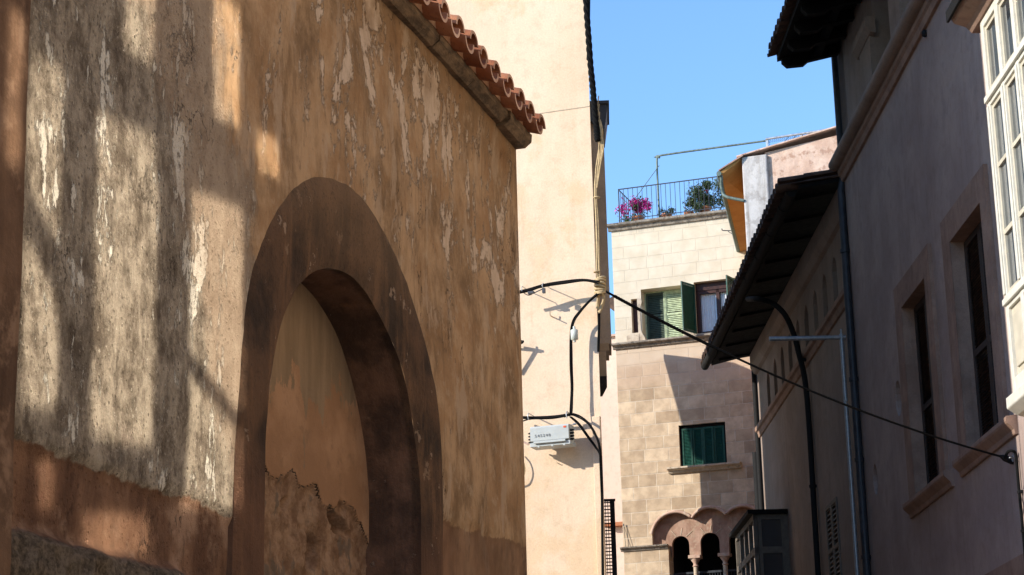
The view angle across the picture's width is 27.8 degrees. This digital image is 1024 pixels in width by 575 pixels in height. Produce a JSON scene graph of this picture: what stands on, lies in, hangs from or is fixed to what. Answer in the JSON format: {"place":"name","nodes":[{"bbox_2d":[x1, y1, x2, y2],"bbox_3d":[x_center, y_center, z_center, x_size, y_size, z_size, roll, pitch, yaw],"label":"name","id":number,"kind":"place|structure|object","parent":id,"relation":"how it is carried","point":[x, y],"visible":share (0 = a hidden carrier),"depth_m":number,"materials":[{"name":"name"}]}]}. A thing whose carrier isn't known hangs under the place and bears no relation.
{"place":"outdoors","nodes":[
{"label":"outdoors","id":0,"kind":"place"},
{"bbox_2d":[0,0,545,574],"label":"plastered house","id":1,"kind":"structure","parent":0,"point":[258,286],"depth_m":9.27,"materials":[{"name":"paint"}]},
{"bbox_2d":[600,334,623,574],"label":"pink house","id":2,"kind":"structure","parent":0,"point":[610,445],"depth_m":56.56,"materials":[{"name":"paint"}]},
{"bbox_2d":[589,0,835,333],"label":"sky","id":3,"kind":"structure","parent":0,"point":[674,75],"materials":[{"name":"blue"}]},
{"bbox_2d":[716,126,836,507],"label":"orange eaved house","id":4,"kind":"structure","parent":0,"point":[747,181],"depth_m":44.97,"materials":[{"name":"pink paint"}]},
{"bbox_2d":[765,129,822,146],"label":"roof fence","id":5,"kind":"object","parent":4,"relation":"on","point":[783,136],"visible":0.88,"depth_m":45.38,"materials":[{"name":"metal"}]},
{"bbox_2d":[767,0,1023,574],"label":"palace","id":6,"kind":"structure","parent":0,"point":[925,316],"depth_m":24.02,"materials":[{"name":"grey paint"}]},
{"bbox_2d":[606,290,1013,463],"bbox_3d":[2.833,0.859,19.203,4.414,1.370,0.068,5,-17,-23],"label":"overhead cable","id":7,"kind":"object","parent":6,"relation":"attached to","point":[1008,460],"visible":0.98,"depth_m":19.03,"materials":[{"name":"black rubber"}]},
{"bbox_2d":[893,243,954,518],"bbox_3d":[4.855,1.096,23.815,0.470,2.790,2.290,-1,-15,-1],"label":"window","id":8,"kind":"structure","parent":6,"relation":"in","point":[929,475],"depth_m":24.26,"materials":[{"name":"brown stone"}]},
{"bbox_2d":[940,164,1018,476],"bbox_3d":[4.886,0.351,21.158,0.470,2.790,2.370,-1,-15,-1],"label":"window","id":9,"kind":"structure","parent":6,"relation":"in","point":[984,422],"depth_m":21.64,"materials":[{"name":"brown stone"}]},
{"bbox_2d":[946,0,1023,416],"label":"white window bay","id":10,"kind":"object","parent":6,"relation":"attached to","point":[998,25],"depth_m":18.73,"materials":[{"name":"paint"}]},
{"bbox_2d":[985,554,1023,574],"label":"wall","id":11,"kind":"structure","parent":6,"relation":"in","point":[1015,566],"depth_m":19.86,"materials":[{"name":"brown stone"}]},
{"bbox_2d":[1004,449,1023,554],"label":"wall cable","id":12,"kind":"object","parent":6,"relation":"attached to","point":[1019,491],"depth_m":19.55,"materials":[{"name":"black rubber"}]},
{"label":"ground","id":13,"kind":"structure","parent":0,"visible":0},
{"bbox_2d":[446,0,606,574],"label":"beige building","id":14,"kind":"structure","parent":13,"relation":"on","point":[536,50],"depth_m":18.83,"materials":[{"name":"paint"}]},
{"bbox_2d":[524,423,575,449],"bbox_3d":[0.316,1.332,18.306,0.571,0.208,0.285,-7,-16,19],"label":"junction box","id":15,"kind":"object","parent":14,"relation":"attached to","point":[551,437],"visible":0.98,"depth_m":18.17,"materials":[{"name":"grey plastic"}]},
{"bbox_2d":[520,279,599,295],"bbox_3d":[0.413,0.014,18.646,0.843,0.101,0.234,-7,-16,19],"label":"cable bundle","id":16,"kind":"object","parent":14,"relation":"attached to","point":[530,291],"visible":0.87,"depth_m":18.58,"materials":[{"name":"rubber"}]},
{"bbox_2d":[569,293,598,415],"bbox_3d":[0.641,0.591,18.358,0.333,1.073,0.068,-14,-19,38],"label":"cable bundle","id":17,"kind":"object","parent":16,"relation":"hanging from","point":[573,334],"visible":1,"depth_m":18.44,"materials":[{"name":"black rubber"}]},
{"bbox_2d":[523,411,603,574],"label":"cable bundle","id":18,"kind":"object","parent":14,"relation":"attached to","point":[566,415],"visible":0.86,"depth_m":18.16,"materials":[{"name":"rubber"}]},
{"bbox_2d":[583,0,600,351],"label":"cable bundle","id":19,"kind":"object","parent":14,"relation":"attached to","point":[590,66],"visible":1,"depth_m":19.01,"materials":[{"name":"black rubber"}]},
{"bbox_2d":[593,96,605,312],"bbox_3d":[0.780,-0.767,18.724,0.145,2.052,0.104,-7,-16,18],"label":"cable bundle","id":20,"kind":"object","parent":19,"relation":"hanging from","point":[600,289],"visible":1,"depth_m":18.67,"materials":[{"name":"beige plastic"}]},
{"bbox_2d":[590,100,611,396],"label":"narrow pier house","id":21,"kind":"structure","parent":13,"relation":"on","point":[605,352],"depth_m":20.12,"materials":[{"name":"beige paint"}]},
{"bbox_2d":[610,296,613,310],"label":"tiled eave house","id":22,"kind":"structure","parent":13,"relation":"on","point":[612,303],"depth_m":54.65,"materials":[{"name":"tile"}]},
{"bbox_2d":[607,176,755,574],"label":"stone building","id":23,"kind":"structure","parent":13,"relation":"on","point":[687,436],"depth_m":50.61,"materials":[{"name":"stone"}]},
{"bbox_2d":[614,195,653,221],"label":"potted plant","id":24,"kind":"object","parent":23,"relation":"on","point":[637,207],"visible":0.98,"depth_m":52.25,"materials":[{"name":"pink plant"}]},
{"bbox_2d":[633,300,637,332],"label":"window","id":25,"kind":"structure","parent":23,"relation":"in","point":[635,316],"depth_m":51.56,"materials":[{"name":"red wood"}]},
{"bbox_2d":[644,289,682,339],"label":"window","id":26,"kind":"structure","parent":23,"relation":"in","point":[674,292],"depth_m":51.54,"materials":[{"name":"green wood"}]},
{"bbox_2d":[657,206,675,216],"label":"potted plant","id":27,"kind":"object","parent":23,"relation":"on","point":[670,209],"visible":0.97,"depth_m":51.99,"materials":[{"name":"green plant"}]},
{"bbox_2d":[682,193,693,213],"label":"potted plant","id":28,"kind":"object","parent":23,"relation":"on","point":[688,205],"visible":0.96,"depth_m":51.88,"materials":[{"name":"green plant"}]},
{"bbox_2d":[629,140,765,216],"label":"pipe frame","id":29,"kind":"object","parent":23,"relation":"on","point":[657,157],"visible":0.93,"depth_m":52.31,"materials":[{"name":"grey metal"}]},
{"bbox_2d":[679,422,726,465],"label":"window","id":30,"kind":"structure","parent":23,"relation":"in","point":[704,428],"depth_m":50.11,"materials":[{"name":"green wood"}]},
{"bbox_2d":[686,179,724,212],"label":"potted plant","id":31,"kind":"object","parent":23,"relation":"on","point":[702,196],"visible":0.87,"depth_m":51.72,"materials":[{"name":"green plant"}]},
{"bbox_2d":[680,275,734,333],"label":"window","id":32,"kind":"structure","parent":23,"relation":"in","point":[707,294],"depth_m":51.01,"materials":[{"name":"green wood"}]},
{"bbox_2d":[700,169,862,574],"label":"arcaded house","id":33,"kind":"structure","parent":13,"relation":"on","point":[788,281],"depth_m":32.13,"materials":[{"name":"stone"}]},
{"bbox_2d":[729,509,790,574],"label":"glazed bay","id":34,"kind":"object","parent":33,"relation":"attached to","point":[761,536],"visible":1,"depth_m":34.93,"materials":[{"name":"grey wood"}]},
{"bbox_2d":[769,329,859,574],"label":"pole bracket","id":35,"kind":"object","parent":33,"relation":"attached to","point":[841,337],"visible":1,"depth_m":28.55,"materials":[{"name":"metal"}]},
{"label":"street","id":36,"kind":"structure","parent":0,"visible":0},
{"bbox_2d":[604,499,616,574],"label":"lattice screen","id":37,"kind":"object","parent":36,"relation":"on","point":[613,536],"visible":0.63,"depth_m":23.56,"materials":[{"name":"black paint"}]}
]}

